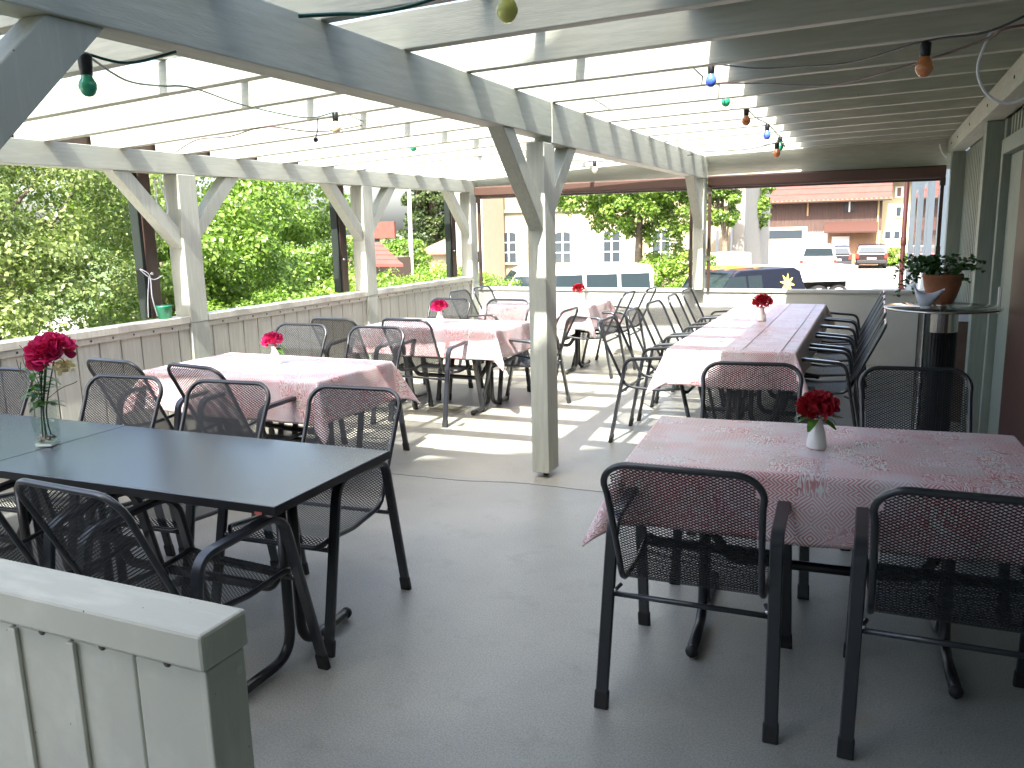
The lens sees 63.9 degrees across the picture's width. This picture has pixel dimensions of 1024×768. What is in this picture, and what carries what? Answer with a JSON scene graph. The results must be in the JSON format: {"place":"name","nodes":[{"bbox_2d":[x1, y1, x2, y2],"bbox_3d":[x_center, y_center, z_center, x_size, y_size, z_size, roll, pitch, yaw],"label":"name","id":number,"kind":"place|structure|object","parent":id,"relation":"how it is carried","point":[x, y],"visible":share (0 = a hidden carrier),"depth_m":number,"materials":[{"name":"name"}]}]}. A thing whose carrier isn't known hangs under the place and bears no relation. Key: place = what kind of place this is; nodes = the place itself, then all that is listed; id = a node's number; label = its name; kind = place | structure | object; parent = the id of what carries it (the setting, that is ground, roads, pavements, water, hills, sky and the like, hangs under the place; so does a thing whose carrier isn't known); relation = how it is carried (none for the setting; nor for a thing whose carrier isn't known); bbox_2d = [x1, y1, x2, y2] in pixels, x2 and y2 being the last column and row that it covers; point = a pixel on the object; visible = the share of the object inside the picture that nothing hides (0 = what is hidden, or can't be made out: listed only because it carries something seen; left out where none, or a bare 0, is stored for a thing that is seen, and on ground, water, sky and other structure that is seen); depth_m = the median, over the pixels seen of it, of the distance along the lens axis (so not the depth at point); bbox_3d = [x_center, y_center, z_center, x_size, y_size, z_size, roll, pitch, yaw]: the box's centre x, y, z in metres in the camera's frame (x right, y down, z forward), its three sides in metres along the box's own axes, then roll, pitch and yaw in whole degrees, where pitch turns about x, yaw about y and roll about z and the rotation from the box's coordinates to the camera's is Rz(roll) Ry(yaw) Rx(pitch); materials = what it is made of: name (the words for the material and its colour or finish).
{"place":"outdoors","nodes":[
{"label":"outdoors","id":0,"kind":"place"},
{"bbox_2d":[1,234,424,316],"bbox_3d":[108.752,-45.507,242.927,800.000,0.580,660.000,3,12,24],"label":"ground","id":1,"kind":"structure","parent":0,"point":[108,279],"depth_m":63.98,"materials":[{"name":"green plant"}]},
{"bbox_2d":[374,221,429,248],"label":"distant house","id":2,"kind":"structure","parent":1,"relation":"on","point":[385,230],"depth_m":80.02,"materials":[{"name":"red ceramic"}]},
{"bbox_2d":[0,0,465,242],"label":"sky","id":3,"kind":"structure","parent":0,"point":[394,211],"materials":[{"name":"white"}]},
{"bbox_2d":[2,262,905,337],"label":"yard","id":4,"kind":"structure","parent":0,"point":[874,277],"depth_m":41.58,"materials":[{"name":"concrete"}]},
{"bbox_2d":[0,136,164,339],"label":"tree","id":5,"kind":"object","parent":4,"relation":"on","point":[31,250],"visible":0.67,"depth_m":9.12,"materials":[{"name":"green plant"}]},
{"bbox_2d":[34,170,323,328],"bbox_3d":[-5.435,-1.674,13.320,4.502,4.796,4.480,3,12,24],"label":"maple tree","id":6,"kind":"object","parent":4,"relation":"on","point":[243,247],"visible":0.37,"depth_m":12.59,"materials":[{"name":"green plant"}]},
{"bbox_2d":[174,281,311,315],"bbox_3d":[-3.645,0.035,10.351,2.296,2.460,4.538,3,12,24],"label":"bush","id":7,"kind":"object","parent":4,"relation":"on","point":[265,299],"visible":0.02,"depth_m":11.26,"materials":[{"name":"green plant"}]},
{"bbox_2d":[224,179,354,303],"bbox_3d":[-4.394,-2.613,17.934,4.204,4.848,4.204,3,12,24],"label":"maple tree","id":8,"kind":"object","parent":4,"relation":"on","point":[302,228],"visible":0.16,"depth_m":17.54,"materials":[{"name":"green plant"}]},
{"bbox_2d":[332,242,411,283],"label":"shed","id":9,"kind":"structure","parent":4,"relation":"on","point":[386,258],"depth_m":25.29,"materials":[{"name":"red tile"}]},
{"bbox_2d":[299,260,506,298],"bbox_3d":[-1.651,-0.788,14.123,2.038,2.617,7.280,2,11,16],"label":"hedge","id":10,"kind":"object","parent":4,"relation":"on","point":[419,276],"visible":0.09,"depth_m":13.93,"materials":[{"name":"green plant"}]},
{"bbox_2d":[380,238,433,273],"bbox_3d":[-5.341,-5.567,39.093,3.336,2.738,2.644,3,12,24],"label":"bush","id":11,"kind":"object","parent":4,"relation":"on","point":[397,247],"visible":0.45,"depth_m":38.66,"materials":[{"name":"green plant"}]},
{"bbox_2d":[407,189,413,281],"bbox_3d":[-4.228,-6.915,33.933,0.258,7.268,0.178,3,12,24],"label":"white mast","id":12,"kind":"object","parent":4,"relation":"on","point":[410,226],"visible":0.31,"depth_m":33.96,"materials":[{"name":"white metal"}]},
{"bbox_2d":[397,190,444,267],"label":"conifer tree","id":13,"kind":"object","parent":4,"relation":"on","point":[425,205],"visible":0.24,"depth_m":49.01,"materials":[{"name":"green plant"}]},
{"bbox_2d":[424,239,445,280],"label":"annex","id":14,"kind":"object","parent":4,"relation":"on","point":[437,250],"visible":0.07,"depth_m":44.94,"materials":[{"name":"paint"}]},
{"bbox_2d":[454,192,504,286],"bbox_3d":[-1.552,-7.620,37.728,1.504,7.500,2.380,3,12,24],"label":"cream house","id":15,"kind":"structure","parent":4,"relation":"on","point":[492,235],"depth_m":37.39,"materials":[{"name":"beige"}]},
{"bbox_2d":[499,262,653,287],"bbox_3d":[1.403,-2.305,23.055,4.968,2.020,1.936,-3,11,-6],"label":"minibus","id":16,"kind":"object","parent":4,"relation":"on","point":[627,275],"visible":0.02,"depth_m":22.22,"materials":[{"name":"white paint"}]},
{"bbox_2d":[556,191,707,270],"bbox_3d":[3.832,-5.868,27.174,3.759,7.360,4.862,-11,14,-40],"label":"street tree","id":17,"kind":"object","parent":4,"relation":"on","point":[661,207],"visible":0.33,"depth_m":26.70,"materials":[{"name":"green plant"}]},
{"bbox_2d":[503,188,770,285],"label":"cream house","id":18,"kind":"structure","parent":4,"relation":"on","point":[578,241],"depth_m":37.24,"materials":[{"name":"beige paint"}]},
{"bbox_2d":[504,231,519,264],"bbox_3d":[-0.159,-6.436,38.800,1.120,1.570,0.158,3,12,24],"label":"window","id":19,"kind":"structure","parent":18,"relation":"in","point":[511,238],"depth_m":38.75,"materials":[{"name":"grey"}]},
{"bbox_2d":[555,230,573,264],"bbox_3d":[2.325,-6.257,37.723,1.120,1.570,0.158,3,12,24],"label":"window","id":20,"kind":"structure","parent":18,"relation":"in","point":[564,239],"depth_m":37.71,"materials":[{"name":"white"}]},
{"bbox_2d":[599,229,623,262],"bbox_3d":[4.470,-6.149,36.783,1.120,1.570,0.158,3,12,24],"label":"window","id":21,"kind":"structure","parent":18,"relation":"in","point":[612,249],"depth_m":36.81,"materials":[{"name":"white"}]},
{"bbox_2d":[638,251,719,287],"bbox_3d":[4.787,-3.108,26.220,4.100,2.319,2.153,0,11,6],"label":"shrub","id":22,"kind":"object","parent":4,"relation":"on","point":[670,272],"visible":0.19,"depth_m":25.99,"materials":[{"name":"green plant"}]},
{"bbox_2d":[706,180,742,251],"bbox_3d":[8.061,-6.157,31.939,2.096,5.948,2.227,3,12,24],"label":"garden tree","id":23,"kind":"object","parent":4,"relation":"on","point":[723,218],"visible":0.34,"depth_m":31.42,"materials":[{"name":"green plant"}]},
{"bbox_2d":[682,265,804,288],"bbox_3d":[6.182,-2.440,23.600,4.668,1.854,1.886,-7,12,-29],"label":"pickup","id":24,"kind":"object","parent":4,"relation":"on","point":[752,277],"visible":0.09,"depth_m":23.11,"materials":[{"name":"black paint"}]},
{"bbox_2d":[757,187,775,229],"bbox_3d":[10.710,-7.979,38.357,2.635,7.015,3.019,-8,13,-33],"label":"garden tree","id":25,"kind":"object","parent":4,"relation":"on","point":[763,203],"visible":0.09,"depth_m":37.43,"materials":[{"name":"green plant"}]},
{"bbox_2d":[711,251,857,288],"bbox_3d":[9.987,-4.071,31.272,5.500,1.992,2.114,-2,11,-3],"label":"flatbed truck","id":26,"kind":"object","parent":4,"relation":"on","point":[820,276],"visible":0.31,"depth_m":30.31,"materials":[{"name":"white paint"}]},
{"bbox_2d":[798,244,836,263],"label":"delivery van","id":27,"kind":"object","parent":4,"relation":"on","point":[815,253],"visible":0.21,"depth_m":44.39,"materials":[{"name":"white paint"}]},
{"bbox_2d":[768,183,892,264],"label":"barn","id":28,"kind":"structure","parent":4,"relation":"on","point":[850,215],"depth_m":56.83,"materials":[{"name":"brown wood"}]},
{"bbox_2d":[768,227,806,264],"bbox_3d":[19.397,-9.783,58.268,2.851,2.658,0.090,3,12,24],"label":"van","id":29,"kind":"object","parent":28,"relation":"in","point":[785,243],"depth_m":58.22,"materials":[{"name":"white"}]},
{"bbox_2d":[855,243,887,267],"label":"parked car","id":30,"kind":"object","parent":4,"relation":"on","point":[871,253],"visible":0.94,"depth_m":51.60,"materials":[{"name":"white paint"}]},
{"bbox_2d":[898,53,1023,572],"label":"house","id":31,"kind":"structure","parent":4,"relation":"on","point":[983,210],"depth_m":5.72,"materials":[{"name":"paint"}]},
{"bbox_2d":[918,182,929,289],"bbox_3d":[9.834,-3.120,19.643,0.075,3.300,1.300,3,12,24],"label":"window","id":32,"kind":"structure","parent":31,"relation":"in","point":[927,186],"depth_m":19.10,"materials":[{"name":"grey"}]},
{"bbox_2d":[931,181,939,254],"bbox_3d":[7.994,-2.690,15.485,0.075,4.100,1.200,3,12,24],"label":"window","id":33,"kind":"structure","parent":31,"relation":"in","point":[937,193],"depth_m":15.26,"materials":[{"name":"grey"}]},
{"bbox_2d":[987,150,1022,433],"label":"door","id":34,"kind":"structure","parent":31,"relation":"in","point":[1003,297],"depth_m":5.38,"materials":[{"name":"paint"}]},
{"bbox_2d":[0,351,1023,767],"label":"terrace floor","id":35,"kind":"structure","parent":0,"point":[476,645],"depth_m":3.18,"materials":[{"name":"paint"}]},
{"bbox_2d":[0,367,33,526],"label":"armchair","id":36,"kind":"object","parent":35,"relation":"on","point":[24,401],"visible":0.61,"depth_m":4.49,"materials":[{"name":"black"}]},
{"bbox_2d":[0,414,125,574],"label":"table","id":37,"kind":"object","parent":35,"relation":"on","point":[19,435],"visible":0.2,"depth_m":3.65,"materials":[{"name":"grey laminate"}]},
{"bbox_2d":[35,434,59,446],"bbox_3d":[-1.949,0.164,3.428,0.080,0.190,0.080,-1,11,2],"label":"glass vase","id":38,"kind":"object","parent":37,"relation":"on","point":[44,441],"visible":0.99,"depth_m":3.42,"materials":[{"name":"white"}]},
{"bbox_2d":[16,331,77,437],"bbox_3d":[-1.917,0.009,3.375,0.337,0.454,0.195,3,12,24],"label":"bouquet","id":39,"kind":"object","parent":38,"relation":"in","point":[46,348],"visible":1,"depth_m":3.32,"materials":[{"name":"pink plant"}]},
{"bbox_2d":[0,480,169,592],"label":"armchair","id":40,"kind":"object","parent":35,"relation":"on","point":[48,552],"visible":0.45,"depth_m":3.10,"materials":[{"name":"black metal"}]},
{"bbox_2d":[0,374,175,561],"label":"armchair","id":41,"kind":"object","parent":35,"relation":"on","point":[169,549],"visible":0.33,"depth_m":4.17,"materials":[{"name":"black metal"}]},
{"bbox_2d":[0,558,254,767],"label":"front parapet","id":42,"kind":"structure","parent":35,"relation":"on","point":[97,673],"depth_m":1.37,"materials":[{"name":"paint"}]},
{"bbox_2d":[86,358,242,434],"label":"armchair","id":43,"kind":"object","parent":35,"relation":"on","point":[177,416],"visible":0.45,"depth_m":4.89,"materials":[{"name":"black"}]},
{"bbox_2d":[14,478,330,670],"bbox_3d":[-1.124,0.668,2.780,0.596,0.907,0.774,4,12,26],"label":"armchair","id":44,"kind":"object","parent":35,"relation":"on","point":[198,560],"visible":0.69,"depth_m":2.59,"materials":[{"name":"black metal"}]},
{"bbox_2d":[85,379,278,597],"bbox_3d":[-1.487,0.495,3.730,0.596,0.907,0.774,3,11,20],"label":"armchair","id":45,"kind":"object","parent":35,"relation":"on","point":[192,515],"visible":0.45,"depth_m":3.93,"materials":[{"name":"black metal"}]},
{"bbox_2d":[0,426,389,693],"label":"table","id":46,"kind":"object","parent":35,"relation":"on","point":[269,477],"visible":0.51,"depth_m":3.08,"materials":[{"name":"black metal"}]},
{"bbox_2d":[0,276,478,501],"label":"board fence","id":47,"kind":"object","parent":35,"relation":"on","point":[149,344],"visible":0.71,"depth_m":6.51,"materials":[{"name":"paint"}]},
{"bbox_2d":[167,362,332,516],"bbox_3d":[-1.549,0.274,4.897,0.596,0.907,0.774,6,13,32],"label":"armchair","id":48,"kind":"object","parent":35,"relation":"on","point":[278,426],"visible":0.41,"depth_m":4.67,"materials":[{"name":"black"}]},
{"bbox_2d":[217,422,334,444],"bbox_3d":[-1.579,0.249,5.428,1.360,0.743,0.766,4,12,25],"label":"table","id":49,"kind":"object","parent":35,"relation":"on","point":[297,439],"visible":0.09,"depth_m":5.34,"materials":[{"name":"black"}]},
{"bbox_2d":[125,353,419,443],"bbox_3d":[-1.583,0.040,5.381,1.658,0.329,1.062,4,12,25],"label":"tablecloth","id":50,"kind":"object","parent":49,"relation":"on","point":[301,378],"visible":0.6,"depth_m":5.15,"materials":[{"name":"pink fabric"}]},
{"bbox_2d":[270,346,280,364],"bbox_3d":[-1.551,-0.188,5.373,0.074,0.118,0.074,3,12,24],"label":"vase","id":51,"kind":"object","parent":50,"relation":"on","point":[275,358],"visible":0.99,"depth_m":5.35,"materials":[{"name":"white ceramic"}]},
{"bbox_2d":[260,331,288,354],"bbox_3d":[-1.554,-0.253,5.364,0.173,0.179,0.143,3,12,24],"label":"flower","id":52,"kind":"object","parent":51,"relation":"in","point":[273,337],"visible":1,"depth_m":5.34,"materials":[{"name":"pink plant"}]},
{"bbox_2d":[269,323,326,434],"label":"armchair","id":53,"kind":"object","parent":35,"relation":"on","point":[309,325],"visible":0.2,"depth_m":6.39,"materials":[{"name":"black"}]},
{"bbox_2d":[211,384,411,657],"bbox_3d":[-0.837,0.522,3.505,0.596,0.907,0.774,3,12,21],"label":"armchair","id":54,"kind":"object","parent":35,"relation":"on","point":[335,523],"visible":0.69,"depth_m":3.60,"materials":[{"name":"black metal"}]},
{"bbox_2d":[292,325,409,450],"bbox_3d":[-1.143,0.079,5.865,0.596,0.907,0.774,3,12,24],"label":"armchair","id":55,"kind":"object","parent":35,"relation":"on","point":[405,444],"visible":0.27,"depth_m":6.07,"materials":[{"name":"black"}]},
{"bbox_2d":[311,317,417,424],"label":"armchair","id":56,"kind":"object","parent":35,"relation":"on","point":[326,351],"visible":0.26,"depth_m":6.89,"materials":[{"name":"black"}]},
{"bbox_2d":[381,318,485,427],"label":"armchair","id":57,"kind":"object","parent":35,"relation":"on","point":[446,367],"visible":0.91,"depth_m":6.75,"materials":[{"name":"black"}]},
{"bbox_2d":[400,298,473,399],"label":"armchair","id":58,"kind":"object","parent":35,"relation":"on","point":[439,386],"visible":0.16,"depth_m":8.37,"materials":[{"name":"black"}]},
{"bbox_2d":[395,356,508,414],"bbox_3d":[-0.589,-0.177,7.538,1.340,0.743,0.706,4,12,26],"label":"table","id":59,"kind":"object","parent":35,"relation":"on","point":[490,394],"visible":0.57,"depth_m":7.44,"materials":[{"name":"black"}]},
{"bbox_2d":[347,318,529,370],"bbox_3d":[-0.594,-0.393,7.488,1.616,0.316,0.971,4,12,26],"label":"tablecloth","id":60,"kind":"object","parent":59,"relation":"on","point":[487,339],"visible":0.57,"depth_m":7.08,"materials":[{"name":"pink fabric"}]},
{"bbox_2d":[449,289,528,374],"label":"armchair","id":61,"kind":"object","parent":35,"relation":"on","point":[473,316],"visible":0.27,"depth_m":9.43,"materials":[{"name":"black"}]},
{"bbox_2d":[449,298,530,404],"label":"armchair","id":62,"kind":"object","parent":35,"relation":"on","point":[501,373],"visible":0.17,"depth_m":8.09,"materials":[{"name":"black"}]},
{"bbox_2d":[0,0,1023,474],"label":"terrace roof","id":63,"kind":"structure","parent":35,"relation":"on","point":[532,100],"depth_m":4.76,"materials":[{"name":"paint"}]},
{"bbox_2d":[128,173,161,318],"bbox_3d":[-2.772,-1.106,6.191,0.119,1.216,0.140,3,12,24],"label":"side rail","id":64,"kind":"object","parent":63,"relation":"attached to","point":[144,244],"visible":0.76,"depth_m":6.18,"materials":[{"name":"brown metal"}]},
{"bbox_2d":[77,50,416,151],"bbox_3d":[-1.334,-1.668,5.527,1.578,0.510,6.702,0,11,8],"label":"light string","id":65,"kind":"object","parent":63,"relation":"hanging from","point":[87,85],"visible":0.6,"depth_m":2.36,"materials":[{"name":"black"}]},
{"bbox_2d":[329,185,349,291],"bbox_3d":[-1.774,-1.555,8.417,0.119,1.216,0.140,3,12,24],"label":"side rail","id":66,"kind":"object","parent":63,"relation":"attached to","point":[339,254],"visible":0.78,"depth_m":8.41,"materials":[{"name":"brown metal"}]},
{"bbox_2d":[298,0,517,22],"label":"light string","id":67,"kind":"object","parent":63,"relation":"hanging from","point":[507,11],"visible":1,"depth_m":2.16,"materials":[{"name":"black"}]},
{"bbox_2d":[444,193,456,276],"bbox_3d":[-0.792,-1.996,10.606,0.119,1.216,0.140,3,12,24],"label":"side rail","id":68,"kind":"object","parent":63,"relation":"attached to","point":[450,245],"visible":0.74,"depth_m":10.60,"materials":[{"name":"brown metal"}]},
{"bbox_2d":[474,177,692,288],"bbox_3d":[0.843,-1.849,10.227,2.850,1.298,0.133,3,12,24],"label":"roller awning","id":69,"kind":"object","parent":63,"relation":"attached to","point":[616,186],"visible":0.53,"depth_m":9.96,"materials":[{"name":"brown metal"}]},
{"bbox_2d":[706,165,946,288],"bbox_3d":[3.401,-1.697,9.111,2.440,1.298,0.133,3,12,24],"label":"roller awning","id":70,"kind":"object","parent":63,"relation":"attached to","point":[861,176],"visible":0.89,"depth_m":8.95,"materials":[{"name":"brown metal"}]},
{"bbox_2d":[693,15,1023,157],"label":"light string","id":71,"kind":"object","parent":63,"relation":"hanging from","point":[924,66],"visible":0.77,"depth_m":3.32,"materials":[{"name":"black"}]},
{"bbox_2d":[976,28,1023,104],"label":"cable loop","id":72,"kind":"object","parent":71,"relation":"hanging from","point":[986,93],"visible":0.92,"depth_m":2.67,"materials":[{"name":"white"}]},
{"bbox_2d":[483,306,578,404],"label":"armchair","id":73,"kind":"object","parent":35,"relation":"on","point":[512,361],"visible":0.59,"depth_m":7.32,"materials":[{"name":"black"}]},
{"bbox_2d":[506,330,589,374],"bbox_3d":[0.419,-0.556,9.395,1.180,0.743,0.806,3,12,24],"label":"table","id":74,"kind":"object","parent":35,"relation":"on","point":[577,354],"visible":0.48,"depth_m":9.26,"materials":[{"name":"black"}]},
{"bbox_2d":[477,299,623,338],"bbox_3d":[0.423,-0.769,9.349,1.483,0.323,1.093,3,12,24],"label":"tablecloth","id":75,"kind":"object","parent":74,"relation":"on","point":[591,308],"visible":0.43,"depth_m":9.00,"materials":[{"name":"fabric"}]},
{"bbox_2d":[557,290,634,378],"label":"armchair","id":76,"kind":"object","parent":35,"relation":"on","point":[581,337],"visible":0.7,"depth_m":8.83,"materials":[{"name":"black"}]},
{"bbox_2d":[580,286,656,369],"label":"armchair","id":77,"kind":"object","parent":35,"relation":"on","point":[627,327],"visible":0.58,"depth_m":9.38,"materials":[{"name":"black"}]},
{"bbox_2d":[597,316,707,442],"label":"armchair","id":78,"kind":"object","parent":35,"relation":"on","point":[642,359],"visible":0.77,"depth_m":6.15,"materials":[{"name":"black"}]},
{"bbox_2d":[626,307,724,420],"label":"armchair","id":79,"kind":"object","parent":35,"relation":"on","point":[654,368],"visible":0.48,"depth_m":6.84,"materials":[{"name":"black"}]},
{"bbox_2d":[646,299,725,404],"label":"armchair","id":80,"kind":"object","parent":35,"relation":"on","point":[660,335],"visible":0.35,"depth_m":7.54,"materials":[{"name":"black"}]},
{"bbox_2d":[594,462,791,744],"bbox_3d":[0.641,0.617,2.819,0.596,0.907,0.774,3,12,22],"label":"armchair","id":81,"kind":"object","parent":35,"relation":"on","point":[775,584],"visible":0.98,"depth_m":2.56,"materials":[{"name":"black metal"}]},
{"bbox_2d":[667,293,719,387],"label":"armchair","id":82,"kind":"object","parent":35,"relation":"on","point":[698,323],"visible":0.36,"depth_m":8.26,"materials":[{"name":"black"}]},
{"bbox_2d":[682,288,728,328],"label":"armchair","id":83,"kind":"object","parent":35,"relation":"on","point":[697,304],"visible":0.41,"depth_m":8.89,"materials":[{"name":"black"}]},
{"bbox_2d":[478,287,937,365],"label":"end parapet","id":84,"kind":"structure","parent":35,"relation":"on","point":[896,345],"depth_m":9.54,"materials":[{"name":"grey wood"}]},
{"bbox_2d":[669,361,809,599],"bbox_3d":[1.104,0.403,3.886,0.596,0.907,0.774,2,11,19],"label":"armchair","id":85,"kind":"object","parent":35,"relation":"on","point":[803,586],"visible":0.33,"depth_m":4.11,"materials":[{"name":"black metal"}]},
{"bbox_2d":[804,375,818,390],"bbox_3d":[2.629,-0.376,8.173,0.806,0.743,1.140,3,12,24],"label":"table","id":86,"kind":"object","parent":35,"relation":"on","point":[806,376],"visible":0.05,"depth_m":8.38,"materials":[{"name":"black"}]},
{"bbox_2d":[646,303,837,395],"bbox_3d":[2.153,-0.382,7.068,1.083,0.313,3.637,3,12,24],"label":"tablecloth","id":87,"kind":"object","parent":86,"relation":"on","point":[784,333],"visible":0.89,"depth_m":5.82,"materials":[{"name":"fabric"}]},
{"bbox_2d":[685,533,963,698],"bbox_3d":[1.197,0.612,3.175,1.360,0.743,0.746,3,12,20],"label":"table","id":88,"kind":"object","parent":35,"relation":"on","point":[941,629],"visible":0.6,"depth_m":3.13,"materials":[{"name":"black"}]},
{"bbox_2d":[582,416,1023,564],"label":"tablecloth","id":89,"kind":"object","parent":88,"relation":"on","point":[837,481],"visible":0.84,"depth_m":2.89,"materials":[{"name":"pink fabric"}]},
{"bbox_2d":[806,416,826,449],"bbox_3d":[1.147,0.182,3.088,0.074,0.118,0.074,3,12,24],"label":"vase","id":90,"kind":"object","parent":89,"relation":"on","point":[816,438],"visible":0.82,"depth_m":3.06,"materials":[{"name":"white ceramic"}]},
{"bbox_2d":[793,389,842,431],"bbox_3d":[1.147,0.116,3.074,0.165,0.184,0.161,-10,14,-38],"label":"flower","id":91,"kind":"object","parent":90,"relation":"in","point":[823,403],"visible":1,"depth_m":3.04,"materials":[{"name":"red plant"}]},
{"bbox_2d":[770,318,887,426],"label":"armchair","id":92,"kind":"object","parent":35,"relation":"on","point":[849,382],"visible":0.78,"depth_m":5.83,"materials":[{"name":"black"}]},
{"bbox_2d":[777,309,886,421],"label":"armchair","id":93,"kind":"object","parent":35,"relation":"on","point":[855,359],"visible":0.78,"depth_m":6.50,"materials":[{"name":"black"}]},
{"bbox_2d":[786,300,885,411],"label":"armchair","id":94,"kind":"object","parent":35,"relation":"on","point":[857,346],"visible":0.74,"depth_m":7.18,"materials":[{"name":"black"}]},
{"bbox_2d":[818,295,885,397],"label":"armchair","id":95,"kind":"object","parent":35,"relation":"on","point":[883,298],"visible":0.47,"depth_m":7.84,"materials":[{"name":"black"}]},
{"bbox_2d":[821,290,884,385],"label":"armchair","id":96,"kind":"object","parent":35,"relation":"on","point":[860,330],"visible":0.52,"depth_m":8.25,"materials":[{"name":"black"}]},
{"bbox_2d":[840,366,1010,622],"bbox_3d":[1.814,0.432,3.640,0.596,0.907,0.774,2,11,18],"label":"armchair","id":97,"kind":"object","parent":35,"relation":"on","point":[934,370],"visible":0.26,"depth_m":3.87,"materials":[{"name":"black metal"}]},
{"bbox_2d":[836,487,1023,760],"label":"armchair","id":98,"kind":"object","parent":35,"relation":"on","point":[865,571],"visible":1,"depth_m":2.32,"materials":[{"name":"black metal"}]},
{"bbox_2d":[923,314,958,431],"bbox_3d":[2.569,0.080,4.993,0.280,1.050,0.280,3,12,24],"label":"patio heater","id":99,"kind":"object","parent":35,"relation":"on","point":[942,340],"visible":0.25,"depth_m":4.86,"materials":[{"name":"black metal"}]},
{"bbox_2d":[884,302,1003,429],"bbox_3d":[2.447,0.099,4.773,0.635,1.100,0.610,3,12,24],"label":"bar table","id":100,"kind":"object","parent":35,"relation":"on","point":[922,340],"visible":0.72,"depth_m":4.66,"materials":[{"name":"grey metal"}]},
{"bbox_2d":[910,284,944,308],"bbox_3d":[2.309,-0.490,4.572,0.177,0.137,0.072,2,11,16],"label":"ceramic bird","id":101,"kind":"object","parent":100,"relation":"on","point":[926,300],"visible":1,"depth_m":4.55},
{"bbox_2d":[892,253,985,304],"bbox_3d":[2.474,-0.614,4.774,0.498,0.297,0.431,3,12,24],"label":"plant pot","id":102,"kind":"object","parent":100,"relation":"on","point":[935,278],"visible":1,"depth_m":4.70,"materials":[{"name":"ceramic"}]},
{"bbox_2d":[946,307,969,421],"bbox_3d":[3.572,-0.167,6.555,0.222,0.898,0.340,3,12,24],"label":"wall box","id":103,"kind":"object","parent":35,"relation":"on","point":[962,333],"visible":0.08,"depth_m":6.40,"materials":[{"name":"grey metal"}]},
{"bbox_2d":[879,182,911,255],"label":"yellow house","id":104,"kind":"structure","parent":0,"point":[891,225],"depth_m":58.86,"materials":[{"name":"beige"}]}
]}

